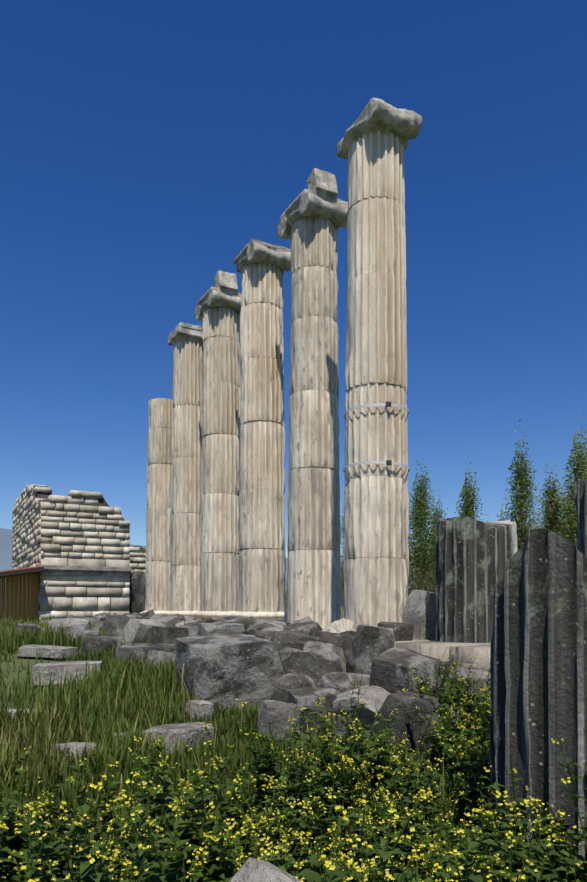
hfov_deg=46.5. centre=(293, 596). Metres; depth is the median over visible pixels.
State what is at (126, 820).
weed plant
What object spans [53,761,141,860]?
weed plant
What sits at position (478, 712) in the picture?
weed plant
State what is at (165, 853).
weed plant
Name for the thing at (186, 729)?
slab
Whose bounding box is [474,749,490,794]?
weed plant
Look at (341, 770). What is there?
weed plant
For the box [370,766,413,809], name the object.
weed plant
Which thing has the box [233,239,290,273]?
column capital
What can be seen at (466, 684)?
weed plant
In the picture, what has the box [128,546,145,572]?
ruin wall
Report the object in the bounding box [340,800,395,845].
weed plant
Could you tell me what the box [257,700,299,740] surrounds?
rubble
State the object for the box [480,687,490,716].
weed plant
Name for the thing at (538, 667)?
stub column
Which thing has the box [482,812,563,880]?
weed plant
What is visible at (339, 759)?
weed plant
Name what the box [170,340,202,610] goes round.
column
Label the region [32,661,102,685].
slab
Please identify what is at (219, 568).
column
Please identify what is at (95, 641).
rubble
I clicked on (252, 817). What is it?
weed plant
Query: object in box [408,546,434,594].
shrub
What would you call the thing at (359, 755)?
weed plant
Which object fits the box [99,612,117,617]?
rock
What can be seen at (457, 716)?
rubble
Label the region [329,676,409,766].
weed plant
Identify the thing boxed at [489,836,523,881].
weed plant
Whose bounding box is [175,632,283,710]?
big rubble block
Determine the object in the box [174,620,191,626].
rock
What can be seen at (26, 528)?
ruin wall
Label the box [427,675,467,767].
weed plant
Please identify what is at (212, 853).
weed plant
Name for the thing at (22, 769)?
weed plant
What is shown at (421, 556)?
tree
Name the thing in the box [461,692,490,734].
weed plant
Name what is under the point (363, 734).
weed plant
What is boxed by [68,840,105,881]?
weed plant
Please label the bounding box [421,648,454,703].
weed plant
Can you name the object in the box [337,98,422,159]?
column capital
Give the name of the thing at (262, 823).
weed plant
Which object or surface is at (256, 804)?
weed plant
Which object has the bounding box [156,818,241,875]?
weed plant
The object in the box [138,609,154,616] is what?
rock
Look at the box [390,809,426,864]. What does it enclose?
weed plant
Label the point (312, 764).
weed plant
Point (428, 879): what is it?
weed plant
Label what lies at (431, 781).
weed plant
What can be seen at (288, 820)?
weed plant
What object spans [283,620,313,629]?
rock
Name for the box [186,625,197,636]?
rock
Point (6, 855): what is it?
weed plant
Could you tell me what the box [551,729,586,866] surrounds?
weed plant
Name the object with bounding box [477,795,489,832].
weed plant
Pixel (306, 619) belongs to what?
rock
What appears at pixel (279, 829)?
weed plant
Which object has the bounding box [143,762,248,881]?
weed plant
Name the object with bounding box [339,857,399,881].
weed plant
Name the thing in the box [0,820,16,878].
weed plant
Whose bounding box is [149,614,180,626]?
rock
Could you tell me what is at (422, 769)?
weed plant
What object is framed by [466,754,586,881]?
weed plant
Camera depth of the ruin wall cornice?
26.79 m
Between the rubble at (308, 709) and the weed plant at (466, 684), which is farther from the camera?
the weed plant at (466, 684)
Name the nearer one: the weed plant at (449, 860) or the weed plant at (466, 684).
the weed plant at (449, 860)
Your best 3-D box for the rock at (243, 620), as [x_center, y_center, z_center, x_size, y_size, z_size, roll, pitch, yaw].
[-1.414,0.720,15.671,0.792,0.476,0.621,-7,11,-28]
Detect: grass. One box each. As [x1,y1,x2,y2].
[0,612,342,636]
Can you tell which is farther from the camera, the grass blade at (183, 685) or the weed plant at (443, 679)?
the grass blade at (183, 685)
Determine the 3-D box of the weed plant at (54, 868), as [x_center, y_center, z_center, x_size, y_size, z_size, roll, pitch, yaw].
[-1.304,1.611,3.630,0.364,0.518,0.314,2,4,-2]
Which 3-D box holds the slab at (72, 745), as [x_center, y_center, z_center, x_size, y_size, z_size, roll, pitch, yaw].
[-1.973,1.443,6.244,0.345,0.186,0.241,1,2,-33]
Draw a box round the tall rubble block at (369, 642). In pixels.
[346,624,394,674]
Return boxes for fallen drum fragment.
[322,618,357,632]
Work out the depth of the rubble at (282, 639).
9.94 m
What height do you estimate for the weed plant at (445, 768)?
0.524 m
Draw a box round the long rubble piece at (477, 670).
[445,662,490,709]
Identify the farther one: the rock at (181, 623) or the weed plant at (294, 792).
the rock at (181, 623)
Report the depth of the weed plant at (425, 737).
6.37 m
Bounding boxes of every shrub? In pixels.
[340,556,343,616]
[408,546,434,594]
[408,554,435,595]
[417,539,435,590]
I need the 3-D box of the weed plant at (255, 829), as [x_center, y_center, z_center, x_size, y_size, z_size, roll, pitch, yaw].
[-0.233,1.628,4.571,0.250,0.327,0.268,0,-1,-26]
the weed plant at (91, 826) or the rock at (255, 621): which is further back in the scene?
the rock at (255, 621)
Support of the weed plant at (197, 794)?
on the ground at (12, 674)
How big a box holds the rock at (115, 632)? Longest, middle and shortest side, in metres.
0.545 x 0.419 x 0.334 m
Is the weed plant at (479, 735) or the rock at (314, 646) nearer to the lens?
the weed plant at (479, 735)
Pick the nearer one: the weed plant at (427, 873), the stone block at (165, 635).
the weed plant at (427, 873)
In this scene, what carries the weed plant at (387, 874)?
on the ground at (12, 674)
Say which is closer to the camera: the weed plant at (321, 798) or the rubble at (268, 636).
the weed plant at (321, 798)
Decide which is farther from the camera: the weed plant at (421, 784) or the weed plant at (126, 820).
the weed plant at (421, 784)
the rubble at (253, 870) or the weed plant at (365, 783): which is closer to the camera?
the rubble at (253, 870)
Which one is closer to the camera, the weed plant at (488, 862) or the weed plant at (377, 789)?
the weed plant at (488, 862)
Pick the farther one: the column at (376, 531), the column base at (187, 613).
the column base at (187, 613)
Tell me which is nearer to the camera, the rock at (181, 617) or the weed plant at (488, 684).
the weed plant at (488, 684)
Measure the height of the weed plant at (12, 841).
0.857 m
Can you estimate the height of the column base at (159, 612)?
0.420 m
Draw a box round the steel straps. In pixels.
[343,401,409,472]
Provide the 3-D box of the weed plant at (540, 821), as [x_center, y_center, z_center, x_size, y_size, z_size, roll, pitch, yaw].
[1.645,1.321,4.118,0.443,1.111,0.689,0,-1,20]
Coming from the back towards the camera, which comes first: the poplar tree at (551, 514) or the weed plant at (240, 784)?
the poplar tree at (551, 514)
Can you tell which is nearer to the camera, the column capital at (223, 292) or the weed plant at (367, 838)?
the weed plant at (367, 838)
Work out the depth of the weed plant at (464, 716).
7.02 m
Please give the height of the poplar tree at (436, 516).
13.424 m
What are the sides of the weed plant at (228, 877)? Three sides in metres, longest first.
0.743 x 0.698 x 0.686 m
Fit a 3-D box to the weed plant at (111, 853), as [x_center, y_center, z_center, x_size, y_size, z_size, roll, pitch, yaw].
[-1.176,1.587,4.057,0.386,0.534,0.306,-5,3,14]
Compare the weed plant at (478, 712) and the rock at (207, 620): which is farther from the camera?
the rock at (207, 620)
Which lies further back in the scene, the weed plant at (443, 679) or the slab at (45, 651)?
the slab at (45, 651)
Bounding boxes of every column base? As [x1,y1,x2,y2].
[141,611,167,614]
[165,611,197,617]
[193,611,237,617]
[231,611,287,621]
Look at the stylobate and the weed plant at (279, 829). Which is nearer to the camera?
the weed plant at (279, 829)
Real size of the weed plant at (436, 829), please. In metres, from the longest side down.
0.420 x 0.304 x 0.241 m
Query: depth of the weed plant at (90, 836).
3.74 m
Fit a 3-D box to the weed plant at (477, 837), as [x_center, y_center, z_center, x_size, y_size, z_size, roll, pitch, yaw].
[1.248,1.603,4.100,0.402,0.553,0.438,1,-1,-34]
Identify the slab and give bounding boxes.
[0,709,34,720]
[17,644,82,657]
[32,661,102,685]
[55,742,95,759]
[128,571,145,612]
[142,722,213,753]
[185,700,213,721]
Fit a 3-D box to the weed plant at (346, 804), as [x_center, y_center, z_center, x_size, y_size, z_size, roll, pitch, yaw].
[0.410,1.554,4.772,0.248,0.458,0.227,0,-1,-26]
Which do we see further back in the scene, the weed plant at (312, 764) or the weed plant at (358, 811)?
the weed plant at (312, 764)
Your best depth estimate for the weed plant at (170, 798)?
3.78 m
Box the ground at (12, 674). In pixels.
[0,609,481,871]
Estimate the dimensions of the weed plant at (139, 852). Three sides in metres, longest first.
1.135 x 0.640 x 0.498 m
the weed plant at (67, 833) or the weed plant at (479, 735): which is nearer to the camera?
the weed plant at (67, 833)
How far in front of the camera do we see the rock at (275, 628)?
11.70 m
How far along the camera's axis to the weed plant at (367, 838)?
3.71 m
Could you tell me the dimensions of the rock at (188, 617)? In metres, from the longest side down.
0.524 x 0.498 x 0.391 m
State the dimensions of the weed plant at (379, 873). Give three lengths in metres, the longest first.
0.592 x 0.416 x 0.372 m
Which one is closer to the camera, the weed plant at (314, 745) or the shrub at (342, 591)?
the weed plant at (314, 745)
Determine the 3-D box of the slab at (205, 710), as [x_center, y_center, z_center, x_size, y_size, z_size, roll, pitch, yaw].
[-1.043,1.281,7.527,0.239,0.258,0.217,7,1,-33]
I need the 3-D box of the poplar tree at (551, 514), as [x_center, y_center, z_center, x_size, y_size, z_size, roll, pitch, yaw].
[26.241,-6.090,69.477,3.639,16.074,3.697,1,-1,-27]
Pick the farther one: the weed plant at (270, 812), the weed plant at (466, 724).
the weed plant at (466, 724)
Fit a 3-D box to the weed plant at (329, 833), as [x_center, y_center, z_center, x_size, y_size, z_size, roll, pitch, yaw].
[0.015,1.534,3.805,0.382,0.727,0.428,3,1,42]
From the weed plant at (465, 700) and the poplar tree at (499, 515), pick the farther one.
the poplar tree at (499, 515)
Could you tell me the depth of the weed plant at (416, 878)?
3.18 m
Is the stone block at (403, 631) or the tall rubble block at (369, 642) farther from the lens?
the stone block at (403, 631)
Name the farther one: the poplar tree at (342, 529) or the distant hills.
the distant hills
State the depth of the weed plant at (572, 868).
3.61 m
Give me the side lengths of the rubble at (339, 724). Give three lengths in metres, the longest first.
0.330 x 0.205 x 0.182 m
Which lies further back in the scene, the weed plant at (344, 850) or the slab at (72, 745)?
the slab at (72, 745)
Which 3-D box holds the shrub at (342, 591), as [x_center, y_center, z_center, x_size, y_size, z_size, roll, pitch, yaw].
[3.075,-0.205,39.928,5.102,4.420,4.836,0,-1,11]
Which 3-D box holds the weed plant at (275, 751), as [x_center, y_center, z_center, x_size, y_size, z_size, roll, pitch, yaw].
[-0.014,1.279,4.905,0.608,0.908,0.366,0,-1,6]
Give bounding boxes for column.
[145,398,172,610]
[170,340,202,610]
[200,307,239,610]
[238,263,285,610]
[287,216,340,628]
[343,131,408,625]
[435,516,516,642]
[489,528,586,881]
[574,479,586,557]
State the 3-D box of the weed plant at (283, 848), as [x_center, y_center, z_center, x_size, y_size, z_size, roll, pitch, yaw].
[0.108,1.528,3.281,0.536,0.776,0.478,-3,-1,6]
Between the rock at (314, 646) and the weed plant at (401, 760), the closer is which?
the weed plant at (401, 760)
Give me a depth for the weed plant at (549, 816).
3.93 m
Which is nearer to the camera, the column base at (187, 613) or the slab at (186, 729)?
the slab at (186, 729)
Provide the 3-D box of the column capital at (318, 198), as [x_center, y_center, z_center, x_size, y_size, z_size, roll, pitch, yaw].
[0.440,-8.321,14.639,1.186,1.026,1.484,1,-1,-27]
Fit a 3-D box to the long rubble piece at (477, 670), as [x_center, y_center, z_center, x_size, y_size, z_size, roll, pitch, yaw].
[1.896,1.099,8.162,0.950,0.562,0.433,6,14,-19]
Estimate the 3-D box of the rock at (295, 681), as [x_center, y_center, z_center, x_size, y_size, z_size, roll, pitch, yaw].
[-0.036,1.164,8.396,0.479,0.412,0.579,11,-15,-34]
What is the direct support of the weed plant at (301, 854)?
on the ground at (12, 674)
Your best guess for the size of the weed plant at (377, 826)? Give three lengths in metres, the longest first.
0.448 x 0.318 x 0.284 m
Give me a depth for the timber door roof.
25.12 m
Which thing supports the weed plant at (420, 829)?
on the ground at (12, 674)
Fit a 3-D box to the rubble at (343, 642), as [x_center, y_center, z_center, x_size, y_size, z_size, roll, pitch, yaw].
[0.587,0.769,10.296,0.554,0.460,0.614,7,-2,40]
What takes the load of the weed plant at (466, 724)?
on the ground at (12, 674)
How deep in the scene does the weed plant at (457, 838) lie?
4.33 m
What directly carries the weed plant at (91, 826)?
on the ground at (12, 674)
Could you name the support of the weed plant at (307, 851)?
on the ground at (12, 674)
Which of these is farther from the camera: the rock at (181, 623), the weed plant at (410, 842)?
the rock at (181, 623)
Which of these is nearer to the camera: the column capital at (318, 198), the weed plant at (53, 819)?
the weed plant at (53, 819)
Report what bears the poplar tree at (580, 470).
on the ground at (12, 674)
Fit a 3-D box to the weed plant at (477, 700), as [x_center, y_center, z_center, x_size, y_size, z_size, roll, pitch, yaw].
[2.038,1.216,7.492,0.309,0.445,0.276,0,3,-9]
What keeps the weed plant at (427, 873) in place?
on the ground at (12, 674)
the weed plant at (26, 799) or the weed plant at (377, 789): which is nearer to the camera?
the weed plant at (26, 799)
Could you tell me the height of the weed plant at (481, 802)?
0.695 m
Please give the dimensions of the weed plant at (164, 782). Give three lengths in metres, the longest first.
0.989 x 0.557 x 0.441 m
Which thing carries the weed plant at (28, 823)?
on the ground at (12, 674)
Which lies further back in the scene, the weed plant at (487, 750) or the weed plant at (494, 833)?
the weed plant at (487, 750)
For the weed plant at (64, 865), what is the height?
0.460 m
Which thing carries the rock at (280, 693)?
on the ground at (12, 674)
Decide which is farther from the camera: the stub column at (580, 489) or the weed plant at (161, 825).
the stub column at (580, 489)
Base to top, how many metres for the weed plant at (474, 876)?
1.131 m
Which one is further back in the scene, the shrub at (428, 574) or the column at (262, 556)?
the shrub at (428, 574)
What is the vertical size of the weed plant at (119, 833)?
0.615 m
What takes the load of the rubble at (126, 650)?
on the ground at (12, 674)
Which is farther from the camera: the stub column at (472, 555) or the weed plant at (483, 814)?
the stub column at (472, 555)
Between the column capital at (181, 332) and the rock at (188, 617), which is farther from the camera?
the column capital at (181, 332)
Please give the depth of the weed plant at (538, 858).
3.68 m
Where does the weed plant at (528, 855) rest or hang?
on the ground at (12, 674)
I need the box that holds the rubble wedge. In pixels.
[369,647,450,701]
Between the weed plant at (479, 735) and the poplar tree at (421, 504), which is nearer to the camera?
the weed plant at (479, 735)
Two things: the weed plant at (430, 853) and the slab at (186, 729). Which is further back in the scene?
the slab at (186, 729)
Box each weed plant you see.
[0,746,37,851]
[0,758,90,876]
[0,774,66,872]
[0,777,47,862]
[0,799,71,881]
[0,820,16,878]
[0,828,20,877]
[0,860,58,881]
[8,811,46,881]
[10,793,72,866]
[14,789,153,881]
[21,821,180,881]
[36,861,61,881]
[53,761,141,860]
[55,830,80,878]
[57,797,130,881]
[57,814,92,869]
[58,810,164,881]
[66,821,129,881]
[67,814,151,881]
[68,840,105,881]
[90,773,200,881]
[114,795,152,872]
[114,807,168,865]
[116,800,160,865]
[128,729,199,878]
[131,734,196,881]
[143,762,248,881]
[152,806,175,860]
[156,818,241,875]
[156,872,183,881]
[162,799,241,880]
[173,755,246,846]
[174,763,252,874]
[177,835,215,881]
[181,850,233,881]
[186,737,233,829]
[199,721,282,825]
[202,818,293,876]
[219,823,286,876]
[222,777,285,865]
[226,770,312,855]
[227,800,259,851]
[236,689,331,825]
[241,815,263,842]
[253,798,307,875]
[254,712,333,814]
[255,781,286,833]
[255,795,318,851]
[257,837,367,881]
[260,801,340,874]
[260,846,381,881]
[272,782,302,824]
[276,831,343,881]
[277,729,335,812]
[278,805,336,875]
[286,696,369,844]
[295,731,342,806]
[295,789,428,881]
[295,837,382,881]
[302,764,349,838]
[303,721,336,793]
[306,748,366,862]
[317,744,359,835]
[319,736,355,815]
[321,716,394,810]
[325,812,377,870]
[326,775,500,881]
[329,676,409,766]
[332,761,373,842]
[334,851,387,880]
[335,719,368,789]
[335,784,363,832]
[335,825,394,881]
[338,708,403,786]
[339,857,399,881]
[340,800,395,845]
[344,718,404,799]
[348,784,395,843]
[348,788,422,879]
[348,849,424,881]
[356,778,394,837]
[356,858,421,881]
[360,809,395,859]
[361,775,399,820]
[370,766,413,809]
[372,730,408,802]
[376,789,433,863]
[379,743,438,805]
[385,758,445,841]
[388,856,432,877]
[388,873,487,881]
[389,833,414,872]
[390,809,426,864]
[394,808,524,881]
[398,732,431,789]
[399,816,434,878]
[401,751,428,807]
[409,694,456,762]
[409,818,443,864]
[410,670,443,702]
[410,821,447,881]
[411,663,455,736]
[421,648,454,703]
[422,860,443,881]
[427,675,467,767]
[430,800,495,879]
[431,817,464,879]
[434,722,488,782]
[437,661,464,707]
[437,717,460,771]
[437,780,465,819]
[441,708,483,812]
[442,865,503,881]
[445,790,550,881]
[448,834,564,881]
[451,844,529,881]
[452,651,478,716]
[457,690,475,712]
[458,703,483,741]
[458,708,490,827]
[458,718,469,741]
[458,772,494,859]
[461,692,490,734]
[465,687,489,715]
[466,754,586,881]
[468,738,489,761]
[469,715,489,759]
[469,825,581,881]
[470,668,490,721]
[472,686,490,734]
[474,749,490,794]
[474,820,535,872]
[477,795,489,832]
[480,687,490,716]
[480,786,522,855]
[481,700,489,746]
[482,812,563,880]
[487,839,533,873]
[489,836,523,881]
[496,796,568,881]
[520,808,580,880]
[526,786,568,842]
[527,767,586,858]
[546,828,586,881]
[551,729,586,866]
[557,832,586,881]
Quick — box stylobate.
[394,639,490,669]
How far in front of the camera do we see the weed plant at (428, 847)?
3.61 m
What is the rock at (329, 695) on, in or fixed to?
on the ground at (12, 674)
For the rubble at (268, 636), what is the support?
on the ground at (12, 674)
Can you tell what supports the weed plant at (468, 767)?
on the ground at (12, 674)
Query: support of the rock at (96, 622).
on the ground at (12, 674)
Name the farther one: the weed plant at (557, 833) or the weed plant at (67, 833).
the weed plant at (557, 833)
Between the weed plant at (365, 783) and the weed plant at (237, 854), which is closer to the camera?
the weed plant at (237, 854)
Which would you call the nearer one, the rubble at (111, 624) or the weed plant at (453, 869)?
the weed plant at (453, 869)
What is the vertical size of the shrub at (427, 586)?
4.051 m
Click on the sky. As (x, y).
(144, 144)
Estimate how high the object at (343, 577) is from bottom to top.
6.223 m
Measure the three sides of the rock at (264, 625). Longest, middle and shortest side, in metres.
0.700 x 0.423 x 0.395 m
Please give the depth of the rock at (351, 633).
10.49 m
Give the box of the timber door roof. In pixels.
[0,567,43,576]
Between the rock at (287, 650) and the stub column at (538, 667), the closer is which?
the stub column at (538, 667)
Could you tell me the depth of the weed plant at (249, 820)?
4.09 m
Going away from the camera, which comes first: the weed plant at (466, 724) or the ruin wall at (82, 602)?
the weed plant at (466, 724)
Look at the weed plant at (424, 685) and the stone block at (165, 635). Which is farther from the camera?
the stone block at (165, 635)
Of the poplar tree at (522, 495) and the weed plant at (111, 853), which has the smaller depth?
the weed plant at (111, 853)
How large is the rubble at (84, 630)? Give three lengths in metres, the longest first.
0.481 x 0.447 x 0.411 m
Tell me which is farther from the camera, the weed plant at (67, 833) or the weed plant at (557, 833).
the weed plant at (557, 833)
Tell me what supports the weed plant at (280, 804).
on the ground at (12, 674)
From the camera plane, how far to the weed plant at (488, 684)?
7.20 m
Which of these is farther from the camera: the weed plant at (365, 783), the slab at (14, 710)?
the slab at (14, 710)
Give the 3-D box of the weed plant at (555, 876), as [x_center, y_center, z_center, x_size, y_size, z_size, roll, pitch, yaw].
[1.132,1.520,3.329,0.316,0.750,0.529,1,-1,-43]
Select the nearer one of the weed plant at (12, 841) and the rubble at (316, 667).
the weed plant at (12, 841)
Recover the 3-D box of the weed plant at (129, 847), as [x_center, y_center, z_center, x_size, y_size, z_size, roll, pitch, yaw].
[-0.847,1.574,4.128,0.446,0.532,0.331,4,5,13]
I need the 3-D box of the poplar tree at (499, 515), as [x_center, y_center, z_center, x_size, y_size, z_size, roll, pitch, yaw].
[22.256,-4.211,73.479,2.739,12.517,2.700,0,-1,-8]
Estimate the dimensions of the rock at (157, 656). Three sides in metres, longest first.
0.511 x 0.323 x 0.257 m
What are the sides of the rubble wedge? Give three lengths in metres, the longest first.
0.820 x 0.745 x 0.666 m
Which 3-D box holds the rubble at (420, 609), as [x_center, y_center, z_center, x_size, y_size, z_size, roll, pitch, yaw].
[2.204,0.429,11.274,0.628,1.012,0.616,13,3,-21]
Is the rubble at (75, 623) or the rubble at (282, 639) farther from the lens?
the rubble at (75, 623)
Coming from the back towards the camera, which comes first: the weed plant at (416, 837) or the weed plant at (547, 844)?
the weed plant at (416, 837)
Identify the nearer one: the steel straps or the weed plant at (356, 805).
the weed plant at (356, 805)
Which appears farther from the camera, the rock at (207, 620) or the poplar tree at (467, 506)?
the poplar tree at (467, 506)
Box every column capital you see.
[168,322,202,345]
[195,270,241,320]
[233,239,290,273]
[277,168,347,238]
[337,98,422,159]
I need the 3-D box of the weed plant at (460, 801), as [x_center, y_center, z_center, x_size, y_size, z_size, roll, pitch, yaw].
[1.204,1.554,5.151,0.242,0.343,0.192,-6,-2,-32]
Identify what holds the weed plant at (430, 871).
on the ground at (12, 674)
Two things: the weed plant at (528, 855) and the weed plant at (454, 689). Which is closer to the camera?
the weed plant at (528, 855)
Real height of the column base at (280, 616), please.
0.420 m
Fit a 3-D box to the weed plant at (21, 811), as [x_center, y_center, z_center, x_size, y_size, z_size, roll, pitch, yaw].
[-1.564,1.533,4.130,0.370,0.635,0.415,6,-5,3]
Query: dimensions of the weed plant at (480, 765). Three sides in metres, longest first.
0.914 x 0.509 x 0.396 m
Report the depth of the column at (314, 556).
14.13 m
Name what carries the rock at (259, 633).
on the ground at (12, 674)
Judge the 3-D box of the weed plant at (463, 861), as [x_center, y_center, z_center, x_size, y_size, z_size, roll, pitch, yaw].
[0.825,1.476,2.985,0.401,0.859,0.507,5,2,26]
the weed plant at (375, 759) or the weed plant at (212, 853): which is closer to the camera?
the weed plant at (212, 853)
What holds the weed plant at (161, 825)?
on the ground at (12, 674)
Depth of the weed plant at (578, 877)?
3.67 m
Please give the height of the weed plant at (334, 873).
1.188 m
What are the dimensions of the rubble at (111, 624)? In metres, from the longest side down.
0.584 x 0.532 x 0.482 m
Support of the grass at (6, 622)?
on the ground at (12, 674)
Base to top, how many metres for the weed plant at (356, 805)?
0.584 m
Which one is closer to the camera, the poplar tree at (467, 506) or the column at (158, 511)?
the column at (158, 511)
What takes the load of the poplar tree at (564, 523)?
on the ground at (12, 674)
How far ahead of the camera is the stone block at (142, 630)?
11.23 m
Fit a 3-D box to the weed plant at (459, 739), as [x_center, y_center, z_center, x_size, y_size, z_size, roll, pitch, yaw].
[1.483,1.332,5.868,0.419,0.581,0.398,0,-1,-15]
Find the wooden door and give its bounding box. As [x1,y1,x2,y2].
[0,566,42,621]
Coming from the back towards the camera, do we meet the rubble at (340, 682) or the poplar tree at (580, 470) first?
the poplar tree at (580, 470)
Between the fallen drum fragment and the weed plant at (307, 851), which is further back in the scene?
the fallen drum fragment
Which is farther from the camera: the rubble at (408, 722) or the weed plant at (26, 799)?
the rubble at (408, 722)
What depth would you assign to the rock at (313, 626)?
12.14 m
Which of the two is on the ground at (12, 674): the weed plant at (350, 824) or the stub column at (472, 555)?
the weed plant at (350, 824)
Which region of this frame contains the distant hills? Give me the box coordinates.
[0,522,576,608]
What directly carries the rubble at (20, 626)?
on the ground at (12, 674)
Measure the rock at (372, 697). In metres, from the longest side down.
0.620 x 0.603 x 0.469 m
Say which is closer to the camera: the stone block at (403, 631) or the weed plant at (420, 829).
the weed plant at (420, 829)
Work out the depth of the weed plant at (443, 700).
6.77 m
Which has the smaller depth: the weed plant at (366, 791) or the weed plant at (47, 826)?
the weed plant at (47, 826)
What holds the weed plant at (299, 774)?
on the ground at (12, 674)
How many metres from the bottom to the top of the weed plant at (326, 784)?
1.089 m
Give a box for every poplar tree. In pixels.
[340,502,344,592]
[408,459,438,589]
[428,489,446,577]
[454,460,488,521]
[496,504,503,520]
[500,420,543,550]
[535,460,570,536]
[558,413,586,547]
[558,469,577,545]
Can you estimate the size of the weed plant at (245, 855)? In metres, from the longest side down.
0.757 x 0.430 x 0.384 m
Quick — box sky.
[0,0,586,559]
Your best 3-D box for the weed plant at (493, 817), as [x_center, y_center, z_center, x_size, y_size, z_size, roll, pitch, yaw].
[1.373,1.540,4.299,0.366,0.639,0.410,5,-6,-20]
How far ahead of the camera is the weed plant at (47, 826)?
3.76 m
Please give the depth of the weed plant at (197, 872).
3.28 m
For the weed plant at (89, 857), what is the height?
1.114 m
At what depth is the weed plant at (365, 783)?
4.88 m
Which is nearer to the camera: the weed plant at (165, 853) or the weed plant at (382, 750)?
the weed plant at (165, 853)
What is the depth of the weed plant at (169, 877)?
3.22 m
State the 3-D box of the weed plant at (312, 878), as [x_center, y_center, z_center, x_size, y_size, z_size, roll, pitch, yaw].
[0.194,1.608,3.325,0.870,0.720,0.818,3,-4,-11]
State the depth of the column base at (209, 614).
18.14 m
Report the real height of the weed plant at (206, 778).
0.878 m
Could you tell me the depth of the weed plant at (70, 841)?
4.17 m
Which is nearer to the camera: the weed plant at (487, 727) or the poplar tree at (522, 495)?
the weed plant at (487, 727)
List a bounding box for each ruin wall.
[12,484,57,619]
[38,490,129,621]
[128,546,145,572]
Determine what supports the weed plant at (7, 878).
on the ground at (12, 674)
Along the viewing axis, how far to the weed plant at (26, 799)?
4.05 m
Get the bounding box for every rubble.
[16,624,45,638]
[48,618,90,637]
[71,625,98,645]
[83,634,120,656]
[104,615,135,634]
[115,643,174,664]
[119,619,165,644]
[229,857,300,881]
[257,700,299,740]
[264,631,276,639]
[270,630,319,650]
[280,651,345,686]
[300,706,332,734]
[309,630,352,663]
[316,672,369,694]
[333,715,355,746]
[370,691,446,749]
[402,590,436,639]
[442,706,469,736]
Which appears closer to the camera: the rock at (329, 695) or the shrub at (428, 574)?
the rock at (329, 695)
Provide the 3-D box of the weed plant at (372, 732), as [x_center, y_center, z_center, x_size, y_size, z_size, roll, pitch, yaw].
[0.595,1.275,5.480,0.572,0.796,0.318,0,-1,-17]
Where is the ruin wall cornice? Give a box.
[35,565,131,574]
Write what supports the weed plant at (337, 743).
on the ground at (12, 674)

